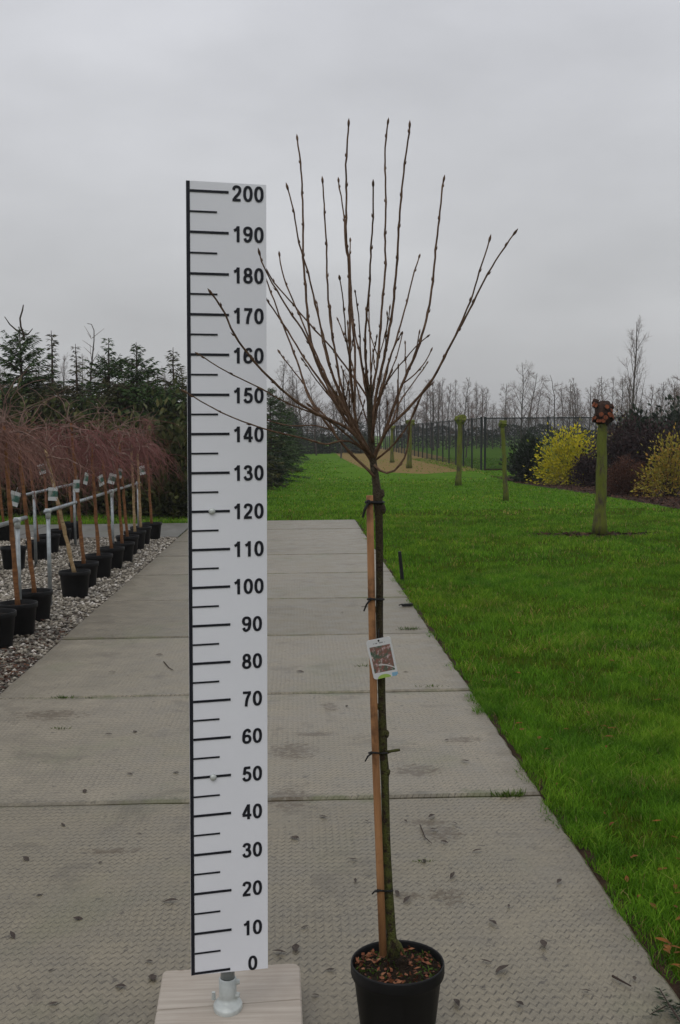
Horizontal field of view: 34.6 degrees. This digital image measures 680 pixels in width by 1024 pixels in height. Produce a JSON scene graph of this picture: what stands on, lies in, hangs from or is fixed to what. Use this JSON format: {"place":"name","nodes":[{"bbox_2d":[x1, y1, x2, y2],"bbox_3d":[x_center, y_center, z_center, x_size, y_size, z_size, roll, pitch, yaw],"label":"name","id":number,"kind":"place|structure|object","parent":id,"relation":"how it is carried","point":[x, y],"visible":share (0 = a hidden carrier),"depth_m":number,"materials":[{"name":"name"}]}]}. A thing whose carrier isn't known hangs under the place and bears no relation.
{"place":"outdoors","nodes":[
{"label":"outdoors","id":0,"kind":"place"},
{"bbox_2d":[0,537,178,693],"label":"gravel ground","id":1,"kind":"structure","parent":0,"point":[78,618],"depth_m":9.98,"materials":[{"name":"grey gravel"}]},
{"bbox_2d":[0,515,27,598],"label":"rail","id":2,"kind":"object","parent":1,"relation":"on","point":[17,521],"visible":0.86,"depth_m":9.25,"materials":[{"name":"metal"}]},
{"bbox_2d":[0,421,38,540],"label":"weeping tree","id":3,"kind":"object","parent":1,"relation":"on","point":[4,533],"visible":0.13,"depth_m":16.79,"materials":[{"name":"brown plant"}]},
{"bbox_2d":[0,386,59,569],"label":"weeping tree","id":4,"kind":"object","parent":1,"relation":"on","point":[6,554],"visible":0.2,"depth_m":13.21,"materials":[{"name":"brown plant"}]},
{"bbox_2d":[0,384,64,647],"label":"weeping tree","id":5,"kind":"object","parent":1,"relation":"on","point":[7,618],"visible":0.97,"depth_m":8.36,"materials":[{"name":"brown plant"}]},
{"bbox_2d":[3,403,70,559],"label":"weeping tree","id":6,"kind":"object","parent":1,"relation":"on","point":[41,549],"visible":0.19,"depth_m":14.21,"materials":[{"name":"brown plant"}]},
{"bbox_2d":[0,376,79,621],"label":"weeping tree","id":7,"kind":"object","parent":1,"relation":"on","point":[42,596],"visible":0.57,"depth_m":9.54,"materials":[{"name":"brown plant"}]},
{"bbox_2d":[0,366,83,635],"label":"weeping tree","id":8,"kind":"object","parent":1,"relation":"on","point":[25,618],"visible":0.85,"depth_m":8.83,"materials":[{"name":"brown plant"}]},
{"bbox_2d":[8,419,78,545],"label":"weeping tree","id":9,"kind":"object","parent":1,"relation":"on","point":[62,542],"visible":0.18,"depth_m":15.95,"materials":[{"name":"brown plant"}]},
{"bbox_2d":[10,412,90,552],"bbox_3d":[-4.046,-0.394,14.918,1.278,1.938,1.403,0,4,3],"label":"weeping tree","id":10,"kind":"object","parent":1,"relation":"on","point":[55,538],"visible":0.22,"depth_m":15.04,"materials":[{"name":"brown plant"}]},
{"bbox_2d":[26,483,76,565],"bbox_3d":[-3.854,0.141,14.757,0.054,0.963,3.020,-1,4,-2],"label":"rail","id":11,"kind":"object","parent":1,"relation":"on","point":[35,529],"visible":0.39,"depth_m":13.67,"materials":[{"name":"metal"}]},
{"bbox_2d":[1,415,125,597],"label":"weeping tree","id":12,"kind":"object","parent":1,"relation":"on","point":[74,581],"visible":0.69,"depth_m":10.88,"materials":[{"name":"brown plant"}]},
{"bbox_2d":[34,406,103,539],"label":"weeping tree","id":13,"kind":"object","parent":1,"relation":"on","point":[69,524],"visible":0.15,"depth_m":17.00,"materials":[{"name":"brown plant"}]},
{"bbox_2d":[18,385,145,587],"bbox_3d":[-2.892,-0.271,11.640,1.271,2.147,1.413,-3,5,-36],"label":"weeping tree","id":14,"kind":"object","parent":1,"relation":"on","point":[91,565],"visible":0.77,"depth_m":11.61,"materials":[{"name":"brown plant"}]},
{"bbox_2d":[43,482,140,605],"bbox_3d":[-2.877,0.237,13.323,0.054,0.963,6.170,-1,4,-2],"label":"rail","id":15,"kind":"object","parent":1,"relation":"on","point":[47,512],"visible":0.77,"depth_m":10.72,"materials":[{"name":"metal"}]},
{"bbox_2d":[33,402,158,568],"bbox_3d":[-2.924,-0.344,13.292,1.582,2.056,1.156,-3,5,-35],"label":"weeping tree","id":16,"kind":"object","parent":1,"relation":"on","point":[117,552],"visible":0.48,"depth_m":13.21,"materials":[{"name":"brown plant"}]},
{"bbox_2d":[43,403,151,577],"bbox_3d":[-2.839,-0.250,12.287,1.278,2.011,1.403,2,5,31],"label":"weeping tree","id":17,"kind":"object","parent":1,"relation":"on","point":[104,566],"visible":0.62,"depth_m":12.39,"materials":[{"name":"brown plant"}]},
{"bbox_2d":[79,418,171,561],"bbox_3d":[-2.871,-0.285,13.859,1.278,1.857,1.403,2,5,25],"label":"weeping tree","id":18,"kind":"object","parent":1,"relation":"on","point":[128,551],"visible":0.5,"depth_m":13.97,"materials":[{"name":"brown plant"}]},
{"bbox_2d":[74,402,181,554],"bbox_3d":[-3.016,-0.465,14.715,1.413,2.095,1.271,2,5,31],"label":"weeping tree","id":19,"kind":"object","parent":1,"relation":"on","point":[130,537],"visible":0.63,"depth_m":14.70,"materials":[{"name":"brown plant"}]},
{"bbox_2d":[82,407,184,549],"bbox_3d":[-3.054,-0.487,15.564,1.439,2.019,1.299,3,6,43],"label":"weeping tree","id":20,"kind":"object","parent":1,"relation":"on","point":[141,539],"visible":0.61,"depth_m":15.41,"materials":[{"name":"brown plant"}]},
{"bbox_2d":[98,411,185,544],"bbox_3d":[-3.041,-0.542,16.325,1.299,2.019,1.439,-2,4,-24],"label":"weeping tree","id":21,"kind":"object","parent":1,"relation":"on","point":[148,532],"visible":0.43,"depth_m":16.14,"materials":[{"name":"brown plant"}]},
{"bbox_2d":[110,414,187,539],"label":"weeping tree","id":22,"kind":"object","parent":1,"relation":"on","point":[155,533],"visible":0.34,"depth_m":16.91,"materials":[{"name":"brown plant"}]},
{"bbox_2d":[14,523,187,538],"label":"cross path","id":23,"kind":"structure","parent":0,"point":[169,529],"depth_m":18.59,"materials":[{"name":"concrete"}]},
{"bbox_2d":[0,520,679,1023],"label":"path","id":24,"kind":"structure","parent":0,"point":[112,672],"depth_m":4.46,"materials":[{"name":"concrete"}]},
{"bbox_2d":[154,180,302,1023],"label":"measuring board","id":25,"kind":"object","parent":24,"relation":"on","point":[231,976],"visible":0.99,"depth_m":2.79,"materials":[{"name":"white paint"}]},
{"bbox_2d":[181,117,517,1023],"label":"young tree","id":26,"kind":"object","parent":24,"relation":"on","point":[395,979],"visible":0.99,"depth_m":2.78,"materials":[{"name":"brown plant"}]},
{"bbox_2d":[366,629,397,678],"bbox_3d":[0.105,0.356,2.783,0.063,0.118,0.060,-11,13,2],"label":"plant label","id":27,"kind":"object","parent":26,"relation":"attached to","point":[382,657],"visible":1,"depth_m":2.75,"materials":[{"name":"white plastic"}]},
{"bbox_2d":[489,786,525,797],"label":"grass tuft","id":28,"kind":"object","parent":24,"relation":"on","point":[507,794],"visible":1,"depth_m":4.84,"materials":[{"name":"green plant"}]},
{"bbox_2d":[0,0,679,436],"label":"sky","id":29,"kind":"structure","parent":0,"point":[554,122],"materials":[{"name":"grey"}]},
{"bbox_2d":[0,457,679,1001],"bbox_3d":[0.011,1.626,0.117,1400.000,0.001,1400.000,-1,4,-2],"label":"ground","id":30,"kind":"structure","parent":0,"point":[549,660],"depth_m":8.77,"materials":[{"name":"plant"}]},
{"bbox_2d":[0,408,38,516],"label":"evergreen shrub","id":31,"kind":"object","parent":30,"relation":"on","point":[4,494],"visible":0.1,"depth_m":22.22,"materials":[{"name":"plant"}]},
{"bbox_2d":[0,377,65,517],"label":"evergreen shrub","id":32,"kind":"object","parent":30,"relation":"on","point":[17,421],"visible":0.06,"depth_m":22.34,"materials":[{"name":"green plant"}]},
{"bbox_2d":[0,391,91,516],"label":"evergreen shrub","id":33,"kind":"object","parent":30,"relation":"on","point":[46,410],"visible":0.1,"depth_m":22.34,"materials":[{"name":"plant"}]},
{"bbox_2d":[19,401,109,516],"bbox_3d":[-5.482,-1.062,22.811,2.610,2.544,2.414,-1,4,-2],"label":"evergreen shrub","id":34,"kind":"object","parent":30,"relation":"on","point":[71,478],"visible":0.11,"depth_m":22.29,"materials":[{"name":"plant"}]},
{"bbox_2d":[38,397,141,516],"bbox_3d":[-4.822,-1.101,22.707,2.653,2.612,2.631,-1,4,-2],"label":"evergreen shrub","id":35,"kind":"object","parent":30,"relation":"on","point":[88,401],"visible":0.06,"depth_m":22.20,"materials":[{"name":"plant"}]},
{"bbox_2d":[62,408,171,518],"bbox_3d":[-4.346,-0.952,22.406,2.693,2.398,2.512,-1,4,-2],"label":"evergreen shrub","id":36,"kind":"object","parent":30,"relation":"on","point":[101,507],"visible":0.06,"depth_m":22.02,"materials":[{"name":"plant"}]},
{"bbox_2d":[90,376,187,518],"bbox_3d":[-3.798,-1.226,21.942,2.509,2.987,2.452,-2,4,-23],"label":"evergreen shrub","id":37,"kind":"object","parent":30,"relation":"on","point":[164,411],"visible":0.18,"depth_m":21.65,"materials":[{"name":"plant"}]},
{"bbox_2d":[112,411,187,519],"bbox_3d":[-3.278,-0.870,21.934,2.584,2.284,2.597,-1,4,-2],"label":"evergreen shrub","id":38,"kind":"object","parent":30,"relation":"on","point":[174,477],"visible":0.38,"depth_m":21.38,"materials":[{"name":"green plant"}]},
{"bbox_2d":[140,401,187,517],"bbox_3d":[-2.937,-1.008,22.214,2.704,2.528,2.482,-1,4,-2],"label":"evergreen shrub","id":39,"kind":"object","parent":30,"relation":"on","point":[171,489],"visible":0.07,"depth_m":21.59,"materials":[{"name":"green plant"}]},
{"bbox_2d":[356,521,679,999],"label":"lawn edge soil","id":40,"kind":"structure","parent":30,"relation":"on","point":[674,986],"depth_m":4.17,"materials":[{"name":"brown soil"}]},
{"bbox_2d":[336,447,478,473],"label":"leaf strewn ground","id":41,"kind":"structure","parent":0,"point":[363,458],"depth_m":60.23,"materials":[{"name":"brown plant"}]},
{"bbox_2d":[345,422,367,453],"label":"conifer","id":42,"kind":"object","parent":41,"relation":"on","point":[364,435],"visible":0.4,"depth_m":88.94,"materials":[{"name":"green plant"}]},
{"bbox_2d":[360,374,394,448],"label":"bare tree","id":43,"kind":"object","parent":41,"relation":"on","point":[380,410],"visible":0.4,"depth_m":114.60,"materials":[{"name":"grey plant"}]},
{"bbox_2d":[379,384,425,441],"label":"bare tree","id":44,"kind":"object","parent":41,"relation":"on","point":[404,388],"visible":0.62,"depth_m":104.38,"materials":[{"name":"grey plant"}]},
{"bbox_2d":[405,419,414,467],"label":"pollard tree","id":45,"kind":"object","parent":41,"relation":"on","point":[409,459],"visible":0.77,"depth_m":50.58,"materials":[{"name":"green plant"}]},
{"bbox_2d":[383,417,482,469],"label":"fence","id":46,"kind":"object","parent":41,"relation":"on","point":[481,431],"visible":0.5,"depth_m":60.78,"materials":[{"name":"metal"}]},
{"bbox_2d":[267,434,669,510],"bbox_3d":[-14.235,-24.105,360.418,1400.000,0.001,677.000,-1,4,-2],"label":"field","id":47,"kind":"structure","parent":0,"point":[495,451],"depth_m":37.18,"materials":[{"name":"plant"}]},
{"bbox_2d":[0,383,29,421],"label":"conifer","id":48,"kind":"object","parent":47,"relation":"on","point":[3,396],"visible":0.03,"depth_m":23.37,"materials":[{"name":"green plant"}]},
{"bbox_2d":[0,389,53,515],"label":"conifer","id":49,"kind":"object","parent":47,"relation":"on","point":[32,400],"visible":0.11,"depth_m":23.14,"materials":[{"name":"green plant"}]},
{"bbox_2d":[0,305,74,427],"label":"spruce tree","id":50,"kind":"object","parent":47,"relation":"on","point":[27,374],"visible":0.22,"depth_m":24.00,"materials":[{"name":"green plant"}]},
{"bbox_2d":[31,331,74,421],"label":"conifer","id":51,"kind":"object","parent":47,"relation":"on","point":[51,365],"visible":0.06,"depth_m":25.58,"materials":[{"name":"green plant"}]},
{"bbox_2d":[28,379,92,510],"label":"conifer","id":52,"kind":"object","parent":47,"relation":"on","point":[64,387],"visible":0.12,"depth_m":23.39,"materials":[{"name":"green plant"}]},
{"bbox_2d":[67,344,89,402],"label":"conifer","id":53,"kind":"object","parent":47,"relation":"on","point":[79,393],"visible":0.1,"depth_m":26.57,"materials":[{"name":"green plant"}]},
{"bbox_2d":[54,395,105,511],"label":"conifer","id":54,"kind":"object","parent":47,"relation":"on","point":[78,404],"visible":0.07,"depth_m":23.35,"materials":[{"name":"green plant"}]},
{"bbox_2d":[72,390,120,418],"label":"conifer","id":55,"kind":"object","parent":47,"relation":"on","point":[97,396],"visible":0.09,"depth_m":23.56,"materials":[{"name":"green plant"}]},
{"bbox_2d":[69,338,143,417],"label":"conifer","id":56,"kind":"object","parent":47,"relation":"on","point":[109,370],"visible":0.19,"depth_m":24.59,"materials":[{"name":"green plant"}]},
{"bbox_2d":[94,378,137,423],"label":"conifer","id":57,"kind":"object","parent":47,"relation":"on","point":[113,387],"visible":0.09,"depth_m":23.55,"materials":[{"name":"green plant"}]},
{"bbox_2d":[101,344,175,429],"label":"conifer","id":58,"kind":"object","parent":47,"relation":"on","point":[141,374],"visible":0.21,"depth_m":23.60,"materials":[{"name":"green plant"}]},
{"bbox_2d":[112,380,185,514],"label":"conifer","id":59,"kind":"object","parent":47,"relation":"on","point":[143,391],"visible":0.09,"depth_m":23.19,"materials":[{"name":"green plant"}]},
{"bbox_2d":[129,381,186,432],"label":"conifer","id":60,"kind":"object","parent":47,"relation":"on","point":[168,390],"visible":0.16,"depth_m":23.44,"materials":[{"name":"green plant"}]},
{"bbox_2d":[141,350,186,422],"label":"conifer","id":61,"kind":"object","parent":47,"relation":"on","point":[173,374],"visible":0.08,"depth_m":24.66,"materials":[{"name":"green plant"}]},
{"bbox_2d":[267,452,289,483],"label":"evergreen shrub","id":62,"kind":"object","parent":47,"relation":"on","point":[278,479],"visible":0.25,"depth_m":35.36,"materials":[{"name":"green plant"}]},
{"bbox_2d":[271,357,296,424],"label":"bare tree","id":63,"kind":"object","parent":47,"relation":"on","point":[282,380],"visible":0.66,"depth_m":79.26,"materials":[{"name":"grey plant"}]},
{"bbox_2d":[267,394,300,490],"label":"conifer","id":64,"kind":"object","parent":47,"relation":"on","point":[269,486],"visible":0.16,"depth_m":31.96,"materials":[{"name":"green plant"}]},
{"bbox_2d":[268,401,304,471],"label":"conifer","id":65,"kind":"object","parent":47,"relation":"on","point":[280,410],"visible":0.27,"depth_m":46.69,"materials":[{"name":"green plant"}]},
{"bbox_2d":[267,388,309,481],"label":"conifer","id":66,"kind":"object","parent":47,"relation":"on","point":[272,402],"visible":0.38,"depth_m":37.23,"materials":[{"name":"green plant"}]},
{"bbox_2d":[282,408,310,462],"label":"conifer","id":67,"kind":"object","parent":47,"relation":"on","point":[305,458],"visible":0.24,"depth_m":61.67,"materials":[{"name":"green plant"}]},
{"bbox_2d":[285,367,309,427],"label":"bare tree","id":68,"kind":"object","parent":47,"relation":"on","point":[292,382],"visible":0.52,"depth_m":84.34,"materials":[{"name":"grey plant"}]},
{"bbox_2d":[290,414,310,453],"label":"conifer","id":69,"kind":"object","parent":47,"relation":"on","point":[301,441],"visible":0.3,"depth_m":79.61,"materials":[{"name":"green plant"}]},
{"bbox_2d":[278,378,324,432],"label":"bare tree","id":70,"kind":"object","parent":47,"relation":"on","point":[302,403],"visible":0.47,"depth_m":103.58,"materials":[{"name":"grey plant"}]},
{"bbox_2d":[287,375,325,455],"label":"bare tree","id":71,"kind":"object","parent":47,"relation":"on","point":[313,415],"visible":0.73,"depth_m":81.89,"materials":[{"name":"grey plant"}]},
{"bbox_2d":[304,423,328,453],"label":"conifer","id":72,"kind":"object","parent":47,"relation":"on","point":[312,438],"visible":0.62,"depth_m":89.37,"materials":[{"name":"green plant"}]},
{"bbox_2d":[318,427,343,453],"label":"conifer","id":73,"kind":"object","parent":47,"relation":"on","point":[329,439],"visible":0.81,"depth_m":89.50,"materials":[{"name":"green plant"}]},
{"bbox_2d":[305,369,378,457],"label":"bare tree","id":74,"kind":"object","parent":47,"relation":"on","point":[341,421],"visible":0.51,"depth_m":71.42,"materials":[{"name":"grey plant"}]},
{"bbox_2d":[409,379,451,450],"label":"bare tree","id":75,"kind":"object","parent":47,"relation":"on","point":[433,427],"visible":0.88,"depth_m":101.17,"materials":[{"name":"grey plant"}]},
{"bbox_2d":[431,382,452,447],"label":"bare tree","id":76,"kind":"object","parent":47,"relation":"on","point":[438,393],"visible":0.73,"depth_m":116.38,"materials":[{"name":"grey plant"}]},
{"bbox_2d":[436,384,456,449],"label":"bare tree","id":77,"kind":"object","parent":47,"relation":"on","point":[447,413],"visible":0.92,"depth_m":105.83,"materials":[{"name":"grey plant"}]},
{"bbox_2d":[454,414,466,485],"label":"pollard tree","id":78,"kind":"object","parent":47,"relation":"on","point":[460,420],"visible":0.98,"depth_m":33.35,"materials":[{"name":"green plant"}]},
{"bbox_2d":[450,378,478,448],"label":"bare tree","id":79,"kind":"object","parent":47,"relation":"on","point":[465,404],"visible":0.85,"depth_m":107.23,"materials":[{"name":"grey plant"}]},
{"bbox_2d":[446,396,497,457],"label":"bare tree","id":80,"kind":"object","parent":47,"relation":"on","point":[475,427],"visible":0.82,"depth_m":70.35,"materials":[{"name":"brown plant"}]},
{"bbox_2d":[491,384,513,435],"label":"bare tree","id":81,"kind":"object","parent":47,"relation":"on","point":[508,415],"visible":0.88,"depth_m":80.14,"materials":[{"name":"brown plant"}]},
{"bbox_2d":[498,420,508,500],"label":"pollard tree","id":82,"kind":"object","parent":47,"relation":"on","point":[502,424],"visible":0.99,"depth_m":26.00,"materials":[{"name":"green plant"}]},
{"bbox_2d":[399,422,618,447],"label":"hedge","id":83,"kind":"object","parent":47,"relation":"on","point":[508,438],"visible":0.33,"depth_m":118.13,"materials":[{"name":"plant"}]},
{"bbox_2d":[504,361,542,441],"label":"bare tree","id":84,"kind":"object","parent":47,"relation":"on","point":[514,395],"visible":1,"depth_m":72.22,"materials":[{"name":"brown plant"}]},
{"bbox_2d":[509,372,552,429],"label":"bare tree","id":85,"kind":"object","parent":47,"relation":"on","point":[533,388],"visible":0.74,"depth_m":130.78,"materials":[{"name":"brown plant"}]},
{"bbox_2d":[527,376,588,439],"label":"bare tree","id":86,"kind":"object","parent":47,"relation":"on","point":[554,427],"visible":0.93,"depth_m":78.22,"materials":[{"name":"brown plant"}]},
{"bbox_2d":[557,377,587,449],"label":"bare tree","id":87,"kind":"object","parent":47,"relation":"on","point":[575,409],"visible":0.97,"depth_m":88.37,"materials":[{"name":"brown plant"}]},
{"bbox_2d":[484,416,667,468],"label":"fence","id":88,"kind":"object","parent":47,"relation":"on","point":[547,417],"visible":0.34,"depth_m":47.11,"materials":[{"name":"metal"}]},
{"bbox_2d":[607,377,630,434],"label":"bare tree","id":89,"kind":"object","parent":47,"relation":"on","point":[623,407],"visible":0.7,"depth_m":69.99,"materials":[{"name":"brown plant"}]},
{"bbox_2d":[619,315,652,414],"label":"bare tree","id":90,"kind":"object","parent":47,"relation":"on","point":[634,373],"visible":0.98,"depth_m":56.16,"materials":[{"name":"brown plant"}]},
{"bbox_2d":[637,384,662,416],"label":"bare tree","id":91,"kind":"object","parent":47,"relation":"on","point":[651,402],"visible":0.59,"depth_m":66.57,"materials":[{"name":"grey plant"}]},
{"bbox_2d":[510,473,679,508],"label":"planting bed soil","id":92,"kind":"structure","parent":0,"point":[678,498],"depth_m":28.01,"materials":[{"name":"brown soil"}]},
{"bbox_2d":[499,427,551,481],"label":"evergreen shrub","id":93,"kind":"object","parent":92,"relation":"on","point":[522,456],"visible":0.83,"depth_m":35.99,"materials":[{"name":"green plant"}]},
{"bbox_2d":[524,419,607,485],"bbox_3d":[7.160,-1.867,34.106,2.694,2.200,2.769,-1,4,-2],"label":"yellow shrub","id":94,"kind":"object","parent":92,"relation":"on","point":[554,462],"visible":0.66,"depth_m":33.94,"materials":[{"name":"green plant"}]},
{"bbox_2d":[568,442,596,486],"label":"brown shrub","id":95,"kind":"object","parent":92,"relation":"on","point":[586,466],"visible":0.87,"depth_m":32.56,"materials":[{"name":"brown plant"}]},
{"bbox_2d":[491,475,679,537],"bbox_3d":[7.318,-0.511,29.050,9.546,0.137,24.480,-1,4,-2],"label":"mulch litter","id":96,"kind":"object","parent":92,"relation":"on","point":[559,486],"visible":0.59,"depth_m":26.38,"materials":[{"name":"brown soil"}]},
{"bbox_2d":[592,398,613,535],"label":"pollard tree","id":97,"kind":"object","parent":96,"relation":"on","point":[603,418],"visible":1,"depth_m":17.07,"materials":[{"name":"green plant"}]},
{"bbox_2d":[582,407,674,483],"bbox_3d":[9.020,-1.998,33.773,3.196,2.524,2.790,-1,4,-2],"label":"brown shrub","id":98,"kind":"object","parent":92,"relation":"on","point":[618,445],"visible":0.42,"depth_m":33.51,"materials":[{"name":"plant"}]},
{"bbox_2d":[607,453,658,495],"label":"rusty shrub","id":99,"kind":"object","parent":92,"relation":"on","point":[622,478],"visible":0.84,"depth_m":28.01,"materials":[{"name":"brown plant"}]},
{"bbox_2d":[608,403,667,460],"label":"evergreen shrub","id":100,"kind":"object","parent":92,"relation":"on","point":[637,413],"visible":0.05,"depth_m":39.13,"materials":[{"name":"green plant"}]},
{"bbox_2d":[622,414,679,485],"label":"brown shrub","id":101,"kind":"object","parent":92,"relation":"on","point":[664,434],"visible":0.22,"depth_m":33.14,"materials":[{"name":"brown plant"}]},
{"bbox_2d":[630,422,679,496],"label":"shrub","id":102,"kind":"object","parent":92,"relation":"on","point":[670,471],"visible":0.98,"depth_m":27.20,"materials":[{"name":"yellow plant"}]},
{"bbox_2d":[644,394,679,438],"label":"evergreen shrub","id":103,"kind":"object","parent":92,"relation":"on","point":[672,415],"visible":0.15,"depth_m":39.32,"materials":[{"name":"green plant"}]},
{"bbox_2d":[647,987,679,1023],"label":"fir sprig","id":104,"kind":"object","parent":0,"point":[667,1004],"visible":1,"depth_m":3.02,"materials":[{"name":"green plant"}]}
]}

